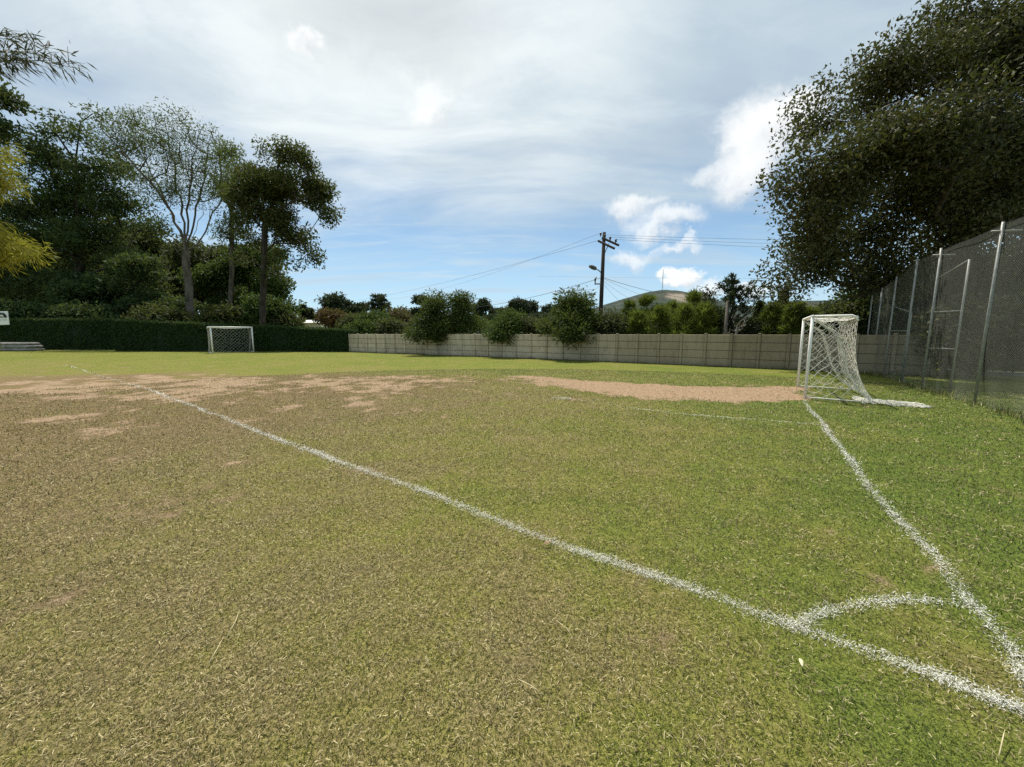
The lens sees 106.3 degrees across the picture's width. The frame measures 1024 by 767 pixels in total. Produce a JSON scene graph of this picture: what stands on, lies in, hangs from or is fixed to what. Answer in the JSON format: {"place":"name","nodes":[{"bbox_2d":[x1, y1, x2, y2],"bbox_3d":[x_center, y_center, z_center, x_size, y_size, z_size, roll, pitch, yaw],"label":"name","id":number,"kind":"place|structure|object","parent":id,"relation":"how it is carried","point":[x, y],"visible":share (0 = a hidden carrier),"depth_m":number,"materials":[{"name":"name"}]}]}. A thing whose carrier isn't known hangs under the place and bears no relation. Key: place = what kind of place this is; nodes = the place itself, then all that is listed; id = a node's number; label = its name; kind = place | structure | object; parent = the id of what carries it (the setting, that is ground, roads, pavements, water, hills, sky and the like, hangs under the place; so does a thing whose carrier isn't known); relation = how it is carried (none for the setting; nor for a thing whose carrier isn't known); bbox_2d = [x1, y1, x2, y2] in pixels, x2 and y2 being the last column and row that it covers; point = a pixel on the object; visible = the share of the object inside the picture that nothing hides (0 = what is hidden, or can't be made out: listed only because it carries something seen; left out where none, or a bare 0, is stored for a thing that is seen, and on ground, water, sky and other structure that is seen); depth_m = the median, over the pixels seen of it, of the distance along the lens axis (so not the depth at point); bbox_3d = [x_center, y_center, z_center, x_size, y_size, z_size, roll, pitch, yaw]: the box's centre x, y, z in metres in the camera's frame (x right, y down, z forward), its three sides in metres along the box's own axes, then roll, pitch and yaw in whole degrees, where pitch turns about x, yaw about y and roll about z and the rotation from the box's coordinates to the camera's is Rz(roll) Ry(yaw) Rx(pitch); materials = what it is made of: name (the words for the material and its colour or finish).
{"place":"outdoors","nodes":[
{"label":"outdoors","id":0,"kind":"place"},
{"bbox_2d":[304,320,324,327],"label":"house","id":1,"kind":"structure","parent":0,"point":[310,323],"depth_m":77.14,"materials":[{"name":"white paint"}]},
{"bbox_2d":[0,334,1023,766],"bbox_3d":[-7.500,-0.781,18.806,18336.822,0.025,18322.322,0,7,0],"label":"ground","id":2,"kind":"structure","parent":0,"point":[48,372],"depth_m":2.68,"materials":[{"name":"green plant"}]},
{"bbox_2d":[0,311,9,351],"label":"sign board","id":3,"kind":"object","parent":2,"relation":"on","point":[4,317],"visible":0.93,"depth_m":35.08,"materials":[{"name":"metal"}]},
{"bbox_2d":[0,275,24,300],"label":"broadleaf tree","id":4,"kind":"object","parent":2,"relation":"on","point":[20,298],"visible":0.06,"depth_m":66.11,"materials":[{"name":"green plant"}]},
{"bbox_2d":[0,342,44,350],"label":"slab stack","id":5,"kind":"object","parent":2,"relation":"on","point":[20,346],"visible":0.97,"depth_m":36.14,"materials":[{"name":"grey concrete"}]},
{"bbox_2d":[0,297,53,318],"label":"bush","id":6,"kind":"object","parent":2,"relation":"on","point":[18,308],"visible":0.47,"depth_m":42.09,"materials":[{"name":"green plant"}]},
{"bbox_2d":[3,225,54,300],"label":"broadleaf tree","id":7,"kind":"object","parent":2,"relation":"on","point":[26,263],"depth_m":64.46,"materials":[{"name":"green plant"}]},
{"bbox_2d":[0,142,58,277],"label":"bamboo","id":8,"kind":"object","parent":2,"relation":"on","point":[9,249],"visible":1,"depth_m":5.84,"materials":[{"name":"plant"}]},
{"bbox_2d":[0,76,66,293],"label":"evergreen tree","id":9,"kind":"object","parent":2,"relation":"on","point":[15,102],"visible":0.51,"depth_m":48.61,"materials":[{"name":"green plant"}]},
{"bbox_2d":[0,27,96,114],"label":"bamboo","id":10,"kind":"object","parent":2,"relation":"on","point":[15,56],"visible":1,"depth_m":4.71,"materials":[{"name":"plant"}]},
{"bbox_2d":[0,316,122,349],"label":"hedge","id":11,"kind":"object","parent":2,"relation":"on","point":[64,333],"visible":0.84,"depth_m":39.51,"materials":[{"name":"green plant"}]},
{"bbox_2d":[35,235,106,274],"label":"broadleaf tree","id":12,"kind":"object","parent":2,"relation":"on","point":[68,266],"visible":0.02,"depth_m":64.81,"materials":[{"name":"green plant"}]},
{"bbox_2d":[40,298,124,318],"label":"bush","id":13,"kind":"object","parent":2,"relation":"on","point":[73,310],"visible":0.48,"depth_m":43.14,"materials":[{"name":"green plant"}]},
{"bbox_2d":[0,101,180,304],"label":"evergreen tree","id":14,"kind":"object","parent":2,"relation":"on","point":[68,229],"visible":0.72,"depth_m":50.08,"materials":[{"name":"green plant"}]},
{"bbox_2d":[38,251,207,314],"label":"evergreen tree","id":15,"kind":"object","parent":2,"relation":"on","point":[95,287],"visible":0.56,"depth_m":46.89,"materials":[{"name":"green plant"}]},
{"bbox_2d":[86,212,167,278],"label":"broadleaf tree","id":16,"kind":"object","parent":2,"relation":"on","point":[145,244],"visible":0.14,"depth_m":63.83,"materials":[{"name":"green plant"}]},
{"bbox_2d":[120,301,192,321],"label":"bush","id":17,"kind":"object","parent":2,"relation":"on","point":[159,312],"visible":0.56,"depth_m":43.92,"materials":[{"name":"green plant"}]},
{"bbox_2d":[76,96,241,319],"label":"bare branched tree","id":18,"kind":"object","parent":2,"relation":"on","point":[187,275],"visible":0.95,"depth_m":44.58,"materials":[{"name":"green plant"}]},
{"bbox_2d":[140,238,202,311],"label":"broadleaf tree","id":19,"kind":"object","parent":2,"relation":"on","point":[159,247],"visible":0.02,"depth_m":65.72,"materials":[{"name":"green plant"}]},
{"bbox_2d":[120,234,245,310],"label":"broadleaf tree","id":20,"kind":"object","parent":2,"relation":"on","point":[195,254],"visible":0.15,"depth_m":60.69,"materials":[{"name":"green plant"}]},
{"bbox_2d":[181,299,249,324],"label":"bush","id":21,"kind":"object","parent":2,"relation":"on","point":[222,313],"visible":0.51,"depth_m":44.97,"materials":[{"name":"green plant"}]},
{"bbox_2d":[182,241,257,289],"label":"broadleaf tree","id":22,"kind":"object","parent":2,"relation":"on","point":[215,255],"visible":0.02,"depth_m":67.97,"materials":[{"name":"green plant"}]},
{"bbox_2d":[204,137,256,307],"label":"feathery tree","id":23,"kind":"object","parent":2,"relation":"on","point":[229,234],"visible":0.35,"depth_m":52.73,"materials":[{"name":"green plant"}]},
{"bbox_2d":[206,326,254,353],"bbox_3d":[-24.647,-3.816,33.602,1.207,2.305,3.259,5,9,33],"label":"football goal","id":24,"kind":"object","parent":2,"relation":"on","point":[228,327],"visible":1,"depth_m":33.29,"materials":[{"name":"white paint"}]},
{"bbox_2d":[111,316,357,351],"bbox_3d":[-25.902,-4.625,36.021,23.238,3.514,1.909,0,7,3],"label":"hedge","id":25,"kind":"object","parent":2,"relation":"on","point":[144,335],"visible":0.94,"depth_m":35.47,"materials":[{"name":"green plant"}]},
{"bbox_2d":[169,237,307,315],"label":"broadleaf tree","id":26,"kind":"object","parent":2,"relation":"on","point":[208,278],"visible":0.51,"depth_m":56.42,"materials":[{"name":"green plant"}]},
{"bbox_2d":[223,282,298,315],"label":"broadleaf tree","id":27,"kind":"object","parent":2,"relation":"on","point":[238,291],"depth_m":64.00,"materials":[{"name":"green plant"}]},
{"bbox_2d":[233,290,292,324],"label":"bush","id":28,"kind":"object","parent":2,"relation":"on","point":[251,309],"visible":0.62,"depth_m":45.91,"materials":[{"name":"green plant"}]},
{"bbox_2d":[217,133,347,324],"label":"gum tree","id":29,"kind":"object","parent":2,"relation":"on","point":[257,189],"visible":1,"depth_m":42.28,"materials":[{"name":"green plant"}]},
{"bbox_2d":[266,307,306,325],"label":"bush","id":30,"kind":"object","parent":2,"relation":"on","point":[286,318],"visible":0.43,"depth_m":47.32,"materials":[{"name":"green plant"}]},
{"bbox_2d":[297,303,311,320],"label":"conifer","id":31,"kind":"object","parent":2,"relation":"on","point":[305,313],"visible":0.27,"depth_m":92.98,"materials":[{"name":"green plant"}]},
{"bbox_2d":[303,307,315,319],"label":"conifer","id":32,"kind":"object","parent":2,"relation":"on","point":[311,314],"visible":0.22,"depth_m":94.82,"materials":[{"name":"green plant"}]},
{"bbox_2d":[312,305,347,327],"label":"bush","id":33,"kind":"object","parent":2,"relation":"on","point":[327,317],"visible":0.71,"depth_m":44.41,"materials":[{"name":"brown plant"}]},
{"bbox_2d":[313,291,348,324],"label":"tree","id":34,"kind":"object","parent":2,"relation":"on","point":[329,301],"visible":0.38,"depth_m":60.62,"materials":[{"name":"green plant"}]},
{"bbox_2d":[334,311,359,327],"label":"bush","id":35,"kind":"object","parent":2,"relation":"on","point":[350,317],"visible":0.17,"depth_m":42.63,"materials":[{"name":"green plant"}]},
{"bbox_2d":[345,299,353,313],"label":"umbrella pine","id":36,"kind":"object","parent":2,"relation":"on","point":[348,302],"visible":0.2,"depth_m":72.96,"materials":[{"name":"green plant"}]},
{"bbox_2d":[347,300,368,315],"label":"umbrella pine","id":37,"kind":"object","parent":2,"relation":"on","point":[354,307],"visible":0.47,"depth_m":72.69,"materials":[{"name":"green plant"}]},
{"bbox_2d":[341,318,378,333],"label":"bush","id":38,"kind":"object","parent":2,"relation":"on","point":[363,326],"visible":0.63,"depth_m":37.65,"materials":[{"name":"green plant"}]},
{"bbox_2d":[355,306,392,321],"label":"bush","id":39,"kind":"object","parent":2,"relation":"on","point":[373,315],"visible":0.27,"depth_m":40.63,"materials":[{"name":"green plant"}]},
{"bbox_2d":[355,293,396,314],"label":"tree","id":40,"kind":"object","parent":2,"relation":"on","point":[377,302],"visible":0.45,"depth_m":64.03,"materials":[{"name":"green plant"}]},
{"bbox_2d":[374,315,411,333],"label":"bush","id":41,"kind":"object","parent":2,"relation":"on","point":[389,325],"visible":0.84,"depth_m":38.66,"materials":[{"name":"green plant"}]},
{"bbox_2d":[384,307,412,328],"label":"bush","id":42,"kind":"object","parent":2,"relation":"on","point":[403,316],"visible":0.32,"depth_m":44.62,"materials":[{"name":"green plant"}]},
{"bbox_2d":[390,304,418,324],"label":"tree","id":43,"kind":"object","parent":2,"relation":"on","point":[401,308],"visible":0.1,"depth_m":56.51,"materials":[{"name":"green plant"}]},
{"bbox_2d":[409,294,429,331],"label":"tree","id":44,"kind":"object","parent":2,"relation":"on","point":[414,310],"visible":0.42,"depth_m":53.29,"materials":[{"name":"green plant"}]},
{"bbox_2d":[401,288,493,345],"bbox_3d":[-4.965,-4.815,30.003,7.321,5.424,4.216,-2,8,-14],"label":"bush","id":45,"kind":"object","parent":2,"relation":"on","point":[458,317],"visible":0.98,"depth_m":29.20,"materials":[{"name":"green plant"}]},
{"bbox_2d":[471,297,500,320],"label":"tree","id":46,"kind":"object","parent":2,"relation":"on","point":[484,308],"visible":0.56,"depth_m":92.11,"materials":[{"name":"green plant"}]},
{"bbox_2d":[479,313,505,325],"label":"tree","id":47,"kind":"object","parent":2,"relation":"on","point":[490,316],"visible":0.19,"depth_m":76.93,"materials":[{"name":"green plant"}]},
{"bbox_2d":[493,306,508,313],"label":"tree","id":48,"kind":"object","parent":2,"relation":"on","point":[503,310],"visible":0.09,"depth_m":87.62,"materials":[{"name":"green plant"}]},
{"bbox_2d":[480,306,527,344],"bbox_3d":[-0.366,-3.563,26.740,3.808,3.776,2.892,-6,10,-40],"label":"bush","id":49,"kind":"object","parent":2,"relation":"on","point":[501,328],"visible":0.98,"depth_m":26.18,"materials":[{"name":"green plant"}]},
{"bbox_2d":[506,296,530,315],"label":"tree","id":50,"kind":"object","parent":2,"relation":"on","point":[520,304],"visible":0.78,"depth_m":87.22,"materials":[{"name":"green plant"}]},
{"bbox_2d":[524,298,541,315],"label":"tree","id":51,"kind":"object","parent":2,"relation":"on","point":[534,307],"visible":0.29,"depth_m":89.45,"materials":[{"name":"green plant"}]},
{"bbox_2d":[48,349,1023,423],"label":"tall grass","id":52,"kind":"structure","parent":2,"relation":"on","point":[947,395],"depth_m":12.32,"materials":[{"name":"green plant"}]},
{"bbox_2d":[518,313,556,333],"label":"bush","id":53,"kind":"object","parent":2,"relation":"on","point":[528,322],"visible":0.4,"depth_m":26.99,"materials":[{"name":"green plant"}]},
{"bbox_2d":[524,311,551,320],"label":"tree","id":54,"kind":"object","parent":2,"relation":"on","point":[537,314],"visible":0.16,"depth_m":81.85,"materials":[{"name":"green plant"}]},
{"bbox_2d":[66,365,1023,716],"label":"touchline","id":55,"kind":"object","parent":2,"relation":"on","point":[998,697],"visible":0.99,"depth_m":2.30,"materials":[{"name":"white paint"}]},
{"bbox_2d":[539,302,554,313],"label":"tree","id":56,"kind":"object","parent":2,"relation":"on","point":[546,308],"visible":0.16,"depth_m":97.73,"materials":[{"name":"green plant"}]},
{"bbox_2d":[533,285,603,349],"bbox_3d":[3.798,-3.817,24.329,4.181,4.918,4.569,-3,8,-22],"label":"bush","id":57,"kind":"object","parent":2,"relation":"on","point":[571,320],"visible":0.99,"depth_m":23.62,"materials":[{"name":"green plant"}]},
{"bbox_2d":[589,232,618,314],"bbox_3d":[6.510,-6.044,26.423,1.278,8.880,2.418,-5,9,-34],"label":"utility pole","id":58,"kind":"object","parent":2,"relation":"on","point":[593,267],"visible":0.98,"depth_m":27.01,"materials":[{"name":"brown wood"}]},
{"bbox_2d":[354,237,608,300],"bbox_3d":[-16.385,-13.303,54.558,0.017,0.938,74.233,-6,9,-38],"label":"overhead wire","id":59,"kind":"object","parent":58,"relation":"attached to","point":[509,265],"visible":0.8,"depth_m":32.24,"materials":[{"name":"metal"}]},
{"bbox_2d":[419,233,599,294],"bbox_3d":[-10.285,-14.088,55.122,0.015,1.160,65.887,-4,9,-30],"label":"overhead wire","id":60,"kind":"object","parent":58,"relation":"attached to","point":[525,261],"visible":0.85,"depth_m":35.36,"materials":[{"name":"metal"}]},
{"bbox_2d":[472,278,599,307],"bbox_3d":[-0.387,-8.120,36.255,0.029,1.181,22.556,-6,9,-37],"label":"overhead wire","id":61,"kind":"object","parent":58,"relation":"attached to","point":[538,295],"visible":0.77,"depth_m":32.79,"materials":[{"name":"rubber"}]},
{"bbox_2d":[617,237,773,243],"bbox_3d":[26.567,-10.668,28.682,40.536,1.060,0.015,-1,7,-9],"label":"overhead wire","id":62,"kind":"object","parent":58,"relation":"attached to","point":[686,240],"visible":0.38,"depth_m":26.58,"materials":[{"name":"metal"}]},
{"bbox_2d":[617,239,777,247],"bbox_3d":[26.728,-10.100,28.390,40.595,0.731,0.015,-1,8,-10],"label":"overhead wire","id":63,"kind":"object","parent":58,"relation":"attached to","point":[706,244],"visible":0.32,"depth_m":26.05,"materials":[{"name":"metal"}]},
{"bbox_2d":[620,235,777,239],"bbox_3d":[27.123,-11.350,29.453,42.051,1.534,0.015,-1,8,-9],"label":"overhead wire","id":64,"kind":"object","parent":58,"relation":"attached to","point":[686,237],"visible":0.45,"depth_m":27.18,"materials":[{"name":"metal"}]},
{"bbox_2d":[593,306,640,333],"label":"bush","id":65,"kind":"object","parent":2,"relation":"on","point":[609,322],"visible":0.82,"depth_m":23.35,"materials":[{"name":"green plant"}]},
{"bbox_2d":[619,299,643,333],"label":"young pine","id":66,"kind":"object","parent":2,"relation":"on","point":[629,304],"visible":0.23,"depth_m":23.96,"materials":[{"name":"green plant"}]},
{"bbox_2d":[612,308,656,333],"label":"bush","id":67,"kind":"object","parent":2,"relation":"on","point":[638,320],"visible":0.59,"depth_m":22.85,"materials":[{"name":"green plant"}]},
{"bbox_2d":[348,333,939,375],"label":"concrete wall","id":68,"kind":"structure","parent":2,"relation":"on","point":[759,350],"depth_m":20.40,"materials":[{"name":"grey concrete"}]},
{"bbox_2d":[636,292,660,333],"bbox_3d":[8.512,-3.731,24.836,2.712,4.511,3.064,-4,8,-29],"label":"young pine","id":69,"kind":"object","parent":2,"relation":"on","point":[645,299],"visible":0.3,"depth_m":24.33,"materials":[{"name":"green plant"}]},
{"bbox_2d":[639,302,679,334],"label":"bush","id":70,"kind":"object","parent":2,"relation":"on","point":[659,317],"visible":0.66,"depth_m":22.36,"materials":[{"name":"green plant"}]},
{"bbox_2d":[653,298,685,331],"bbox_3d":[9.791,-3.363,23.831,2.649,4.033,2.608,0,7,0],"label":"young pine","id":71,"kind":"object","parent":2,"relation":"on","point":[673,304],"visible":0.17,"depth_m":23.31,"materials":[{"name":"green plant"}]},
{"bbox_2d":[663,301,710,334],"bbox_3d":[9.821,-2.968,21.887,2.776,3.755,2.573,0,7,0],"label":"young pine","id":72,"kind":"object","parent":2,"relation":"on","point":[683,310],"visible":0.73,"depth_m":21.62,"materials":[{"name":"green plant"}]},
{"bbox_2d":[684,287,705,321],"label":"young pine","id":73,"kind":"object","parent":2,"relation":"on","point":[694,296],"visible":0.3,"depth_m":23.93,"materials":[{"name":"green plant"}]},
{"bbox_2d":[583,400,809,423],"bbox_3d":[3.206,0.570,8.336,5.458,0.058,0.560,5,9,35],"label":"penalty area line","id":74,"kind":"object","parent":2,"relation":"on","point":[701,415],"visible":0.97,"depth_m":7.78,"materials":[{"name":"white paint"}]},
{"bbox_2d":[689,299,722,334],"bbox_3d":[10.905,-2.891,21.541,2.250,3.694,2.836,6,9,38],"label":"young pine","id":75,"kind":"object","parent":2,"relation":"on","point":[703,315],"visible":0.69,"depth_m":21.29,"materials":[{"name":"green plant"}]},
{"bbox_2d":[697,284,721,303],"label":"bare tree","id":76,"kind":"object","parent":2,"relation":"on","point":[706,294],"visible":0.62,"depth_m":25.11,"materials":[{"name":"grey plant"}]},
{"bbox_2d":[701,305,729,333],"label":"young pine","id":77,"kind":"object","parent":2,"relation":"on","point":[720,324],"visible":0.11,"depth_m":21.95,"materials":[{"name":"green plant"}]},
{"bbox_2d":[723,301,729,334],"bbox_3d":[11.275,-2.662,20.309,0.224,3.347,0.177,0,7,0],"label":"timber post","id":78,"kind":"object","parent":2,"relation":"on","point":[726,317],"visible":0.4,"depth_m":20.16,"materials":[{"name":"grey wood"}]},
{"bbox_2d":[726,314,752,334],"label":"bare tree","id":79,"kind":"object","parent":2,"relation":"on","point":[737,329],"visible":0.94,"depth_m":19.41,"materials":[{"name":"grey plant"}]},
{"bbox_2d":[686,272,805,334],"bbox_3d":[12.882,-3.669,21.781,5.600,5.201,4.321,3,8,22],"label":"cypress","id":80,"kind":"object","parent":2,"relation":"on","point":[731,290],"visible":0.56,"depth_m":21.29,"materials":[{"name":"green plant"}]},
{"bbox_2d":[730,313,780,334],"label":"bush","id":81,"kind":"object","parent":2,"relation":"on","point":[747,328],"visible":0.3,"depth_m":20.86,"materials":[{"name":"green plant"}]},
{"bbox_2d":[751,299,766,319],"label":"cypress","id":82,"kind":"object","parent":2,"relation":"on","point":[759,304],"visible":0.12,"depth_m":21.95,"materials":[{"name":"green plant"}]},
{"bbox_2d":[753,300,782,334],"bbox_3d":[13.770,-2.714,20.427,2.086,3.630,2.062,5,9,32],"label":"young pine","id":83,"kind":"object","parent":2,"relation":"on","point":[772,315],"visible":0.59,"depth_m":20.17,"materials":[{"name":"green plant"}]},
{"bbox_2d":[779,287,790,323],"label":"cypress","id":84,"kind":"object","parent":2,"relation":"on","point":[784,299],"visible":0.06,"depth_m":23.30,"materials":[{"name":"green plant"}]},
{"bbox_2d":[770,299,819,334],"bbox_3d":[14.472,-2.606,19.776,2.318,3.575,2.296,0,7,0],"label":"young pine","id":85,"kind":"object","parent":2,"relation":"on","point":[792,317],"visible":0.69,"depth_m":19.34,"materials":[{"name":"green plant"}]},
{"bbox_2d":[790,305,837,342],"bbox_3d":[15.137,-2.428,19.633,2.404,3.265,2.490,0,7,0],"label":"young pine","id":86,"kind":"object","parent":2,"relation":"on","point":[812,311],"visible":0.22,"depth_m":19.16,"materials":[{"name":"green plant"}]},
{"bbox_2d":[796,295,871,334],"bbox_3d":[17.190,-2.857,20.795,3.583,3.917,3.516,0,7,0],"label":"shrub","id":87,"kind":"object","parent":2,"relation":"on","point":[825,307],"visible":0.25,"depth_m":19.80,"materials":[{"name":"green plant"}]},
{"bbox_2d":[796,314,931,407],"bbox_3d":[9.051,-0.686,10.069,2.264,2.165,3.038,5,9,33],"label":"football goal","id":88,"kind":"object","parent":2,"relation":"on","point":[814,318],"visible":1,"depth_m":9.64,"materials":[{"name":"white paint"}]},
{"bbox_2d":[828,279,920,334],"bbox_3d":[19.387,-3.412,20.627,4.508,5.057,4.037,0,7,0],"label":"shrub","id":89,"kind":"object","parent":2,"relation":"on","point":[884,318],"visible":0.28,"depth_m":19.72,"materials":[{"name":"green plant"}]},
{"bbox_2d":[786,590,980,628],"bbox_3d":[2.186,1.346,2.314,1.252,0.040,0.290,-1,7,-7],"label":"corner arc","id":90,"kind":"object","parent":2,"relation":"on","point":[875,599],"visible":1,"depth_m":2.33,"materials":[{"name":"white paint"}]},
{"bbox_2d":[748,0,1023,368],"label":"oak tree","id":91,"kind":"object","parent":2,"relation":"on","point":[956,155],"visible":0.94,"depth_m":15.49,"materials":[{"name":"green plant"}]},
{"bbox_2d":[882,270,944,334],"bbox_3d":[21.618,-3.515,20.621,4.635,5.270,3.716,5,9,31],"label":"shrub","id":92,"kind":"object","parent":2,"relation":"on","point":[923,307],"visible":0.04,"depth_m":19.83,"materials":[{"name":"green plant"}]},
{"bbox_2d":[804,400,1023,691],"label":"goal line","id":93,"kind":"object","parent":2,"relation":"on","point":[904,525],"visible":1,"depth_m":2.71,"materials":[{"name":"white paint"}]},
{"bbox_2d":[867,217,1023,416],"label":"net fence","id":94,"kind":"object","parent":2,"relation":"on","point":[1001,231],"visible":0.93,"depth_m":10.22,"materials":[{"name":"metal"}]},
{"bbox_2d":[903,252,1006,365],"bbox_3d":[21.866,-3.839,19.706,4.616,6.157,3.896,0,7,0],"label":"shrub","id":95,"kind":"object","parent":2,"relation":"on","point":[945,284],"visible":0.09,"depth_m":18.75,"materials":[{"name":"green plant"}]},
{"bbox_2d":[910,289,1023,377],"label":"shrub","id":96,"kind":"object","parent":2,"relation":"on","point":[996,332],"visible":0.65,"depth_m":13.67,"materials":[{"name":"green plant"}]},
{"bbox_2d":[940,369,1023,376],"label":"court kerb","id":97,"kind":"structure","parent":2,"relation":"on","point":[1007,373],"depth_m":15.15,"materials":[{"name":"grey concrete"}]},
{"bbox_2d":[998,730,1004,756],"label":"dry stalk","id":98,"kind":"object","parent":2,"relation":"on","point":[1001,744],"visible":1,"depth_m":1.52,"materials":[{"name":"plant"}]},
{"bbox_2d":[979,237,1023,295],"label":"shrub","id":99,"kind":"object","parent":2,"relation":"on","point":[1022,247],"visible":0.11,"depth_m":18.72,"materials":[{"name":"green plant"}]},
{"bbox_2d":[0,0,1023,318],"label":"sky","id":100,"kind":"structure","parent":0,"point":[458,139],"materials":[{"name":"blue"}]},
{"bbox_2d":[411,290,835,333],"bbox_3d":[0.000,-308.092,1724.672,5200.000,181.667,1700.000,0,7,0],"label":"hills","id":101,"kind":"structure","parent":0,"point":[618,304],"depth_m":1429.85,"materials":[{"name":"green plant"}]}
]}

